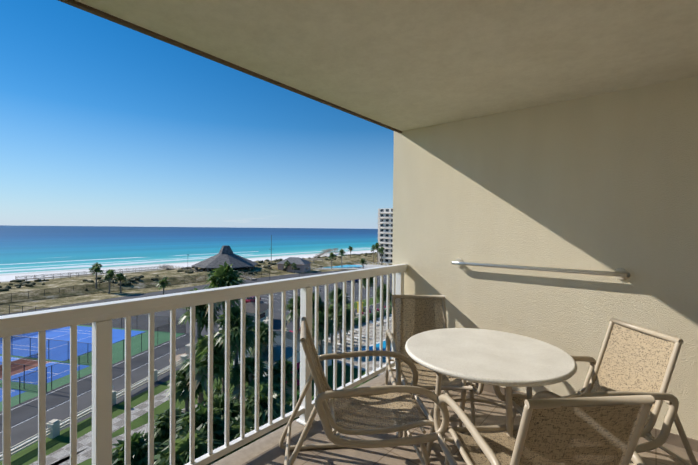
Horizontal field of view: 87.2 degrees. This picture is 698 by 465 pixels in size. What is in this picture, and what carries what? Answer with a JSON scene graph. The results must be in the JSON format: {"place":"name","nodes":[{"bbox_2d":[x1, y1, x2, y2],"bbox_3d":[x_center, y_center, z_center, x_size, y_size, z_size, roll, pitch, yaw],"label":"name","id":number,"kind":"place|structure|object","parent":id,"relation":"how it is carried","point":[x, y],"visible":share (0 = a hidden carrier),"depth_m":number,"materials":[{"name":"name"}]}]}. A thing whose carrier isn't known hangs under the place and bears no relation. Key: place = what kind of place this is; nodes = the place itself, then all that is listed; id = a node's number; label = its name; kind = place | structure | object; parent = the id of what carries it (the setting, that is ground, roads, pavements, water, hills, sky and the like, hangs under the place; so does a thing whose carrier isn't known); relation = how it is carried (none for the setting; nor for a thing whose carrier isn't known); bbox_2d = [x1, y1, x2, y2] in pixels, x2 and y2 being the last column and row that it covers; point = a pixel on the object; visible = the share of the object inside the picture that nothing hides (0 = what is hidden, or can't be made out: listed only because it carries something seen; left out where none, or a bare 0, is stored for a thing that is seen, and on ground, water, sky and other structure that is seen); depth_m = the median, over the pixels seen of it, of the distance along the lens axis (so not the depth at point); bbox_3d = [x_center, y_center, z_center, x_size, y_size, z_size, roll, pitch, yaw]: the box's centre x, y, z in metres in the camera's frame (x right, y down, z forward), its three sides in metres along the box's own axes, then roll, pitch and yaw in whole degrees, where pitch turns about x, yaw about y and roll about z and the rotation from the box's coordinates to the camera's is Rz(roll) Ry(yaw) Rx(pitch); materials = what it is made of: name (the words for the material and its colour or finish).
{"place":"outdoors","nodes":[
{"label":"outdoors","id":0,"kind":"place"},
{"bbox_2d":[0,325,184,411],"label":"courts","id":1,"kind":"object","parent":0,"point":[84,334],"visible":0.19,"depth_m":57.89,"materials":[{"name":"blue paint"}]},
{"bbox_2d":[0,332,37,371],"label":"net","id":2,"kind":"object","parent":1,"relation":"on","point":[27,359],"depth_m":53.38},
{"bbox_2d":[0,304,185,403],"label":"fence posts","id":3,"kind":"object","parent":1,"relation":"on","point":[68,345],"visible":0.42,"depth_m":54.80,"materials":[{"name":"black metal"}]},
{"bbox_2d":[0,305,184,400],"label":"court fence","id":4,"kind":"object","parent":3,"relation":"attached to","point":[34,387],"depth_m":53.24,"materials":[{"name":"black"}]},
{"bbox_2d":[169,353,188,363],"bbox_3d":[-24.573,19.170,55.888,5.200,0.001,5.200,1,1,40],"label":"entry pad","id":5,"kind":"object","parent":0,"point":[177,357],"visible":0.19,"depth_m":55.76,"materials":[{"name":"beige concrete"}]},
{"bbox_2d":[0,253,376,303],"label":"dunes","id":6,"kind":"structure","parent":0,"point":[57,284],"depth_m":124.37,"materials":[{"name":"beige sand"}]},
{"bbox_2d":[15,265,208,280],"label":"fence","id":7,"kind":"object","parent":6,"relation":"on","point":[84,274],"visible":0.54,"depth_m":143.78,"materials":[{"name":"grey wood"}]},
{"bbox_2d":[0,252,376,291],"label":"dune scrub","id":8,"kind":"object","parent":6,"relation":"on","point":[30,284],"visible":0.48,"depth_m":126.89,"materials":[{"name":"green plant"}]},
{"bbox_2d":[0,225,377,273],"bbox_3d":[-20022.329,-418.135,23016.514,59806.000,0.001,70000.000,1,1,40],"label":"ocean","id":9,"kind":"structure","parent":0,"point":[26,249],"depth_m":434.25,"materials":[{"name":"blue liquid"}]},
{"bbox_2d":[0,355,377,464],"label":"lawn","id":10,"kind":"structure","parent":0,"point":[28,455],"depth_m":38.57,"materials":[{"name":"green plant"}]},
{"bbox_2d":[0,354,187,460],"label":"road fence","id":11,"kind":"object","parent":10,"relation":"on","point":[53,428],"visible":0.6,"depth_m":35.92,"materials":[{"name":"white metal"}]},
{"bbox_2d":[29,389,169,464],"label":"walk","id":12,"kind":"structure","parent":10,"relation":"on","point":[84,442],"depth_m":35.74,"materials":[{"name":"grey concrete"}]},
{"bbox_2d":[52,397,247,464],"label":"walk","id":13,"kind":"structure","parent":10,"relation":"on","point":[84,455],"depth_m":33.15,"materials":[{"name":"grey concrete"}]},
{"bbox_2d":[233,345,331,375],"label":"pool house walls","id":14,"kind":"structure","parent":10,"relation":"on","point":[329,352],"depth_m":51.51,"materials":[{"name":"white paint"}]},
{"bbox_2d":[245,331,333,365],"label":"pool house roof","id":15,"kind":"structure","parent":14,"relation":"on","point":[288,347],"depth_m":49.50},
{"bbox_2d":[287,345,328,359],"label":"pool house gables","id":16,"kind":"object","parent":14,"relation":"on","point":[298,353],"depth_m":48.58,"materials":[{"name":"grey paint"}]},
{"bbox_2d":[264,391,313,428],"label":"broad leaf plants","id":17,"kind":"object","parent":10,"relation":"on","point":[298,396],"visible":0.06,"depth_m":41.24,"materials":[{"name":"green plant"}]},
{"bbox_2d":[204,307,379,412],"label":"shrubs","id":18,"kind":"object","parent":10,"relation":"on","point":[218,386],"visible":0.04,"depth_m":43.94,"materials":[{"name":"green plant"}]},
{"bbox_2d":[286,362,299,384],"bbox_3d":[-7.005,18.132,47.980,3.124,2.649,7.174,1,1,5],"label":"bougainvillea","id":19,"kind":"object","parent":10,"relation":"on","point":[298,367],"visible":0.04,"depth_m":46.88,"materials":[{"name":"pink"}]},
{"bbox_2d":[0,265,391,458],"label":"asphalt","id":20,"kind":"structure","parent":0,"point":[23,431],"depth_m":55.61,"materials":[{"name":"grey asphalt"}]},
{"bbox_2d":[0,274,391,455],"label":"road markings","id":21,"kind":"object","parent":20,"relation":"on","point":[113,379],"visible":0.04,"depth_m":44.65,"materials":[{"name":"white paint"}]},
{"bbox_2d":[185,335,207,357],"bbox_3d":[-23.793,18.182,58.836,1.100,1.950,6.300,1,1,13],"label":"entry sign","id":22,"kind":"object","parent":20,"relation":"on","point":[187,346],"visible":0.15,"depth_m":55.88,"materials":[{"name":"white"}]},
{"bbox_2d":[218,317,287,333],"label":"gate pillars","id":23,"kind":"structure","parent":20,"relation":"on","point":[267,320],"depth_m":67.62,"materials":[{"name":"beige paint"}]},
{"bbox_2d":[246,296,260,302],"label":"red car","id":24,"kind":"object","parent":20,"relation":"on","point":[251,299],"visible":0.56,"depth_m":96.61,"materials":[{"name":"red paint"}]},
{"bbox_2d":[312,308,391,362],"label":"hedges","id":25,"kind":"object","parent":20,"relation":"on","point":[356,320],"visible":0.04,"depth_m":79.50,"materials":[{"name":"green plant"}]},
{"bbox_2d":[323,304,389,326],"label":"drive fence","id":26,"kind":"object","parent":20,"relation":"on","point":[357,314],"visible":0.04,"depth_m":82.34,"materials":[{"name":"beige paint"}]},
{"bbox_2d":[290,305,390,331],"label":"flowers","id":27,"kind":"object","parent":26,"relation":"attached to","point":[362,313],"visible":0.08,"depth_m":82.81,"materials":[{"name":"red plant"}]},
{"bbox_2d":[357,302,363,312],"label":"yellow kiosk","id":28,"kind":"object","parent":20,"relation":"on","point":[358,307],"visible":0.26,"depth_m":85.18,"materials":[{"name":"yellow paint"}]},
{"bbox_2d":[0,250,391,406],"bbox_3d":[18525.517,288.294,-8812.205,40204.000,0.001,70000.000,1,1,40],"label":"ground","id":29,"kind":"structure","parent":0,"point":[47,302],"depth_m":135.39,"materials":[{"name":"white sand"}]},
{"bbox_2d":[0,271,262,302],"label":"dune fence posts","id":30,"kind":"object","parent":29,"relation":"on","point":[99,286],"visible":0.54,"depth_m":107.21,"materials":[{"name":"brown wood"}]},
{"bbox_2d":[191,245,257,267],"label":"pavilion roof","id":31,"kind":"structure","parent":29,"relation":"on","point":[228,255],"depth_m":159.51,"materials":[{"name":"grey"}]},
{"bbox_2d":[88,242,391,464],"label":"palms","id":32,"kind":"object","parent":29,"relation":"on","point":[225,275],"visible":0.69,"depth_m":37.81,"materials":[{"name":"green plant"}]},
{"bbox_2d":[239,272,256,279],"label":"boardwalk paving","id":33,"kind":"structure","parent":29,"relation":"on","point":[247,277],"depth_m":142.29,"materials":[{"name":"grey wood"}]},
{"bbox_2d":[269,235,271,262],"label":"utility pole","id":34,"kind":"object","parent":29,"relation":"on","point":[271,249],"visible":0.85,"depth_m":184.44,"materials":[{"name":"grey"}]},
{"bbox_2d":[278,263,310,272],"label":"pink bar walls","id":35,"kind":"structure","parent":29,"relation":"on","point":[301,267],"depth_m":166.56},
{"bbox_2d":[276,257,310,264],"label":"pink bar roof","id":36,"kind":"structure","parent":35,"relation":"on","point":[297,260],"depth_m":168.26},
{"bbox_2d":[283,267,308,270],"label":"pink bar openings","id":37,"kind":"object","parent":35,"relation":"in","point":[284,269],"visible":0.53,"depth_m":167.06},
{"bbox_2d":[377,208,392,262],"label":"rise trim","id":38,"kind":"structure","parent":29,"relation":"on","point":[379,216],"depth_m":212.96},
{"bbox_2d":[0,0,393,228],"label":"sky","id":39,"kind":"structure","parent":0,"point":[104,122],"materials":[{"name":"blue"}]},
{"bbox_2d":[245,309,267,325],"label":"guard house walls","id":40,"kind":"structure","parent":0,"point":[263,318],"depth_m":76.86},
{"bbox_2d":[239,302,273,312],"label":"guard house roof","id":41,"kind":"structure","parent":40,"relation":"on","point":[250,307],"depth_m":76.20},
{"bbox_2d":[211,367,395,464],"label":"balcony slab","id":42,"kind":"structure","parent":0,"point":[241,456],"depth_m":2.44,"materials":[{"name":"beige concrete"}]},
{"bbox_2d":[0,264,407,464],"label":"railing","id":43,"kind":"object","parent":42,"relation":"on","point":[99,316],"visible":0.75,"depth_m":2.03,"materials":[{"name":"white metal"}]},
{"bbox_2d":[242,377,697,464],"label":"balcony floor tiles","id":44,"kind":"object","parent":42,"relation":"on","point":[486,414],"depth_m":2.37,"materials":[{"name":"brown tile"}]},
{"bbox_2d":[279,317,448,464],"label":"chair frame","id":45,"kind":"object","parent":44,"relation":"on","point":[325,415],"visible":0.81,"depth_m":1.91,"materials":[{"name":"beige"}]},
{"bbox_2d":[300,327,427,428],"bbox_3d":[0.077,0.815,2.152,0.728,0.518,0.425,0,1,-6],"label":"chair sling","id":46,"kind":"object","parent":45,"relation":"in","point":[385,410],"visible":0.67,"depth_m":2.20,"materials":[{"name":"beige fabric"}]},
{"bbox_2d":[385,295,483,437],"bbox_3d":[0.593,0.972,2.839,0.572,0.865,0.921,1,1,0],"label":"chair frame","id":47,"kind":"object","parent":44,"relation":"on","point":[471,387],"visible":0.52,"depth_m":2.64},
{"bbox_2d":[395,298,467,385],"bbox_3d":[0.594,0.813,2.802,0.425,0.518,0.728,1,1,0],"label":"chair sling","id":48,"kind":"object","parent":47,"relation":"attached to","point":[414,316],"visible":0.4,"depth_m":3.08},
{"bbox_2d":[426,372,531,456],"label":"table legs","id":49,"kind":"object","parent":44,"relation":"on","point":[463,399],"visible":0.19,"depth_m":2.15,"materials":[{"name":"beige metal"}]},
{"bbox_2d":[405,328,576,386],"bbox_3d":[0.810,0.710,2.187,0.940,0.032,0.940,1,1,40],"label":"table top","id":50,"kind":"object","parent":49,"relation":"on","point":[491,357],"visible":1,"depth_m":2.04,"materials":[{"name":"beige plastic"}]},
{"bbox_2d":[434,391,654,464],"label":"chair frame","id":51,"kind":"object","parent":44,"relation":"on","point":[543,399],"visible":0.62,"depth_m":1.32,"materials":[{"name":"beige metal"}]},
{"bbox_2d":[455,404,643,464],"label":"chair sling","id":52,"kind":"object","parent":51,"relation":"attached to","point":[594,435],"visible":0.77,"depth_m":1.28,"materials":[{"name":"beige fabric"}]},
{"bbox_2d":[493,318,697,464],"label":"chair frame","id":53,"kind":"object","parent":44,"relation":"on","point":[671,401],"visible":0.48,"depth_m":1.92,"materials":[{"name":"beige metal"}]},
{"bbox_2d":[512,324,674,428],"bbox_3d":[1.379,0.827,2.122,0.728,0.518,0.425,0,1,-5],"label":"chair sling","id":54,"kind":"object","parent":53,"relation":"attached to","point":[634,360],"visible":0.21,"depth_m":2.17,"materials":[{"name":"beige fabric"}]},
{"bbox_2d":[315,248,337,257],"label":"boardwalk stairs","id":55,"kind":"structure","parent":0,"point":[327,252],"depth_m":269.36,"materials":[{"name":"grey wood"}]},
{"bbox_2d":[317,264,386,268],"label":"pool deck","id":56,"kind":"structure","parent":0,"point":[369,265],"depth_m":188.88,"materials":[{"name":"grey concrete"}]},
{"bbox_2d":[304,258,322,262],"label":"pergola","id":57,"kind":"object","parent":56,"relation":"on","point":[311,259],"visible":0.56,"depth_m":195.04,"materials":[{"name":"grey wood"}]},
{"bbox_2d":[322,265,361,267],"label":"pool","id":58,"kind":"structure","parent":56,"relation":"in","point":[345,266],"depth_m":190.36,"materials":[{"name":"teal liquid"}]},
{"bbox_2d":[319,262,388,268],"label":"shrubs","id":59,"kind":"object","parent":56,"relation":"on","point":[359,266],"visible":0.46,"depth_m":184.65,"materials":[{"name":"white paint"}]},
{"bbox_2d":[324,298,379,310],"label":"island grass","id":60,"kind":"structure","parent":0,"point":[364,303],"depth_m":97.32,"materials":[{"name":"green plant"}]},
{"bbox_2d":[323,314,391,375],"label":"pool deck","id":61,"kind":"structure","parent":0,"point":[363,359],"depth_m":64.37,"materials":[{"name":"beige concrete"}]},
{"bbox_2d":[328,314,391,346],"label":"lounger slings","id":62,"kind":"object","parent":61,"relation":"on","point":[370,321],"visible":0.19,"depth_m":69.39,"materials":[{"name":"fabric"}]},
{"bbox_2d":[329,317,391,345],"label":"lounger frames","id":63,"kind":"structure","parent":61,"relation":"on","point":[357,330],"depth_m":67.29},
{"bbox_2d":[362,339,390,358],"bbox_3d":[11.970,19.366,66.696,8.000,0.048,23.000,1,1,40],"label":"pool coping","id":64,"kind":"object","parent":61,"relation":"on","point":[372,345],"visible":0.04,"depth_m":62.10,"materials":[{"name":"white paint"}]},
{"bbox_2d":[364,341,390,350],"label":"pool","id":65,"kind":"structure","parent":61,"relation":"in","point":[378,346],"depth_m":61.74,"materials":[{"name":"blue liquid"}]},
{"bbox_2d":[379,208,392,263],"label":"apartment building","id":66,"kind":"structure","parent":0,"point":[384,222],"depth_m":211.86,"materials":[{"name":"beige concrete"}]},
{"bbox_2d":[380,209,392,261],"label":"windows","id":67,"kind":"structure","parent":66,"relation":"attached to","point":[381,230],"depth_m":211.82,"materials":[{"name":"grey glass"}]},
{"bbox_2d":[391,76,697,439],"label":"balcony walls","id":68,"kind":"structure","parent":0,"point":[605,182],"depth_m":2.86,"materials":[{"name":"beige paint"}]},
{"bbox_2d":[75,0,697,130],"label":"ceiling slab","id":69,"kind":"structure","parent":68,"relation":"attached to","point":[403,65],"depth_m":2.02,"materials":[{"name":"beige paint"}]},
{"bbox_2d":[58,0,401,132],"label":"ceiling edge trim","id":70,"kind":"structure","parent":69,"relation":"attached to","point":[94,11],"depth_m":2.10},
{"bbox_2d":[452,258,629,279],"bbox_3d":[1.467,0.289,2.997,1.320,0.084,0.074,1,1,40],"label":"grab bar","id":71,"kind":"object","parent":68,"relation":"attached to","point":[620,273],"visible":1,"depth_m":2.86,"materials":[{"name":"silver metal"}]},
{"bbox_2d":[472,382,697,451],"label":"skirting","id":72,"kind":"object","parent":68,"relation":"attached to","point":[674,439],"depth_m":2.47,"materials":[{"name":"tile"}]}
]}

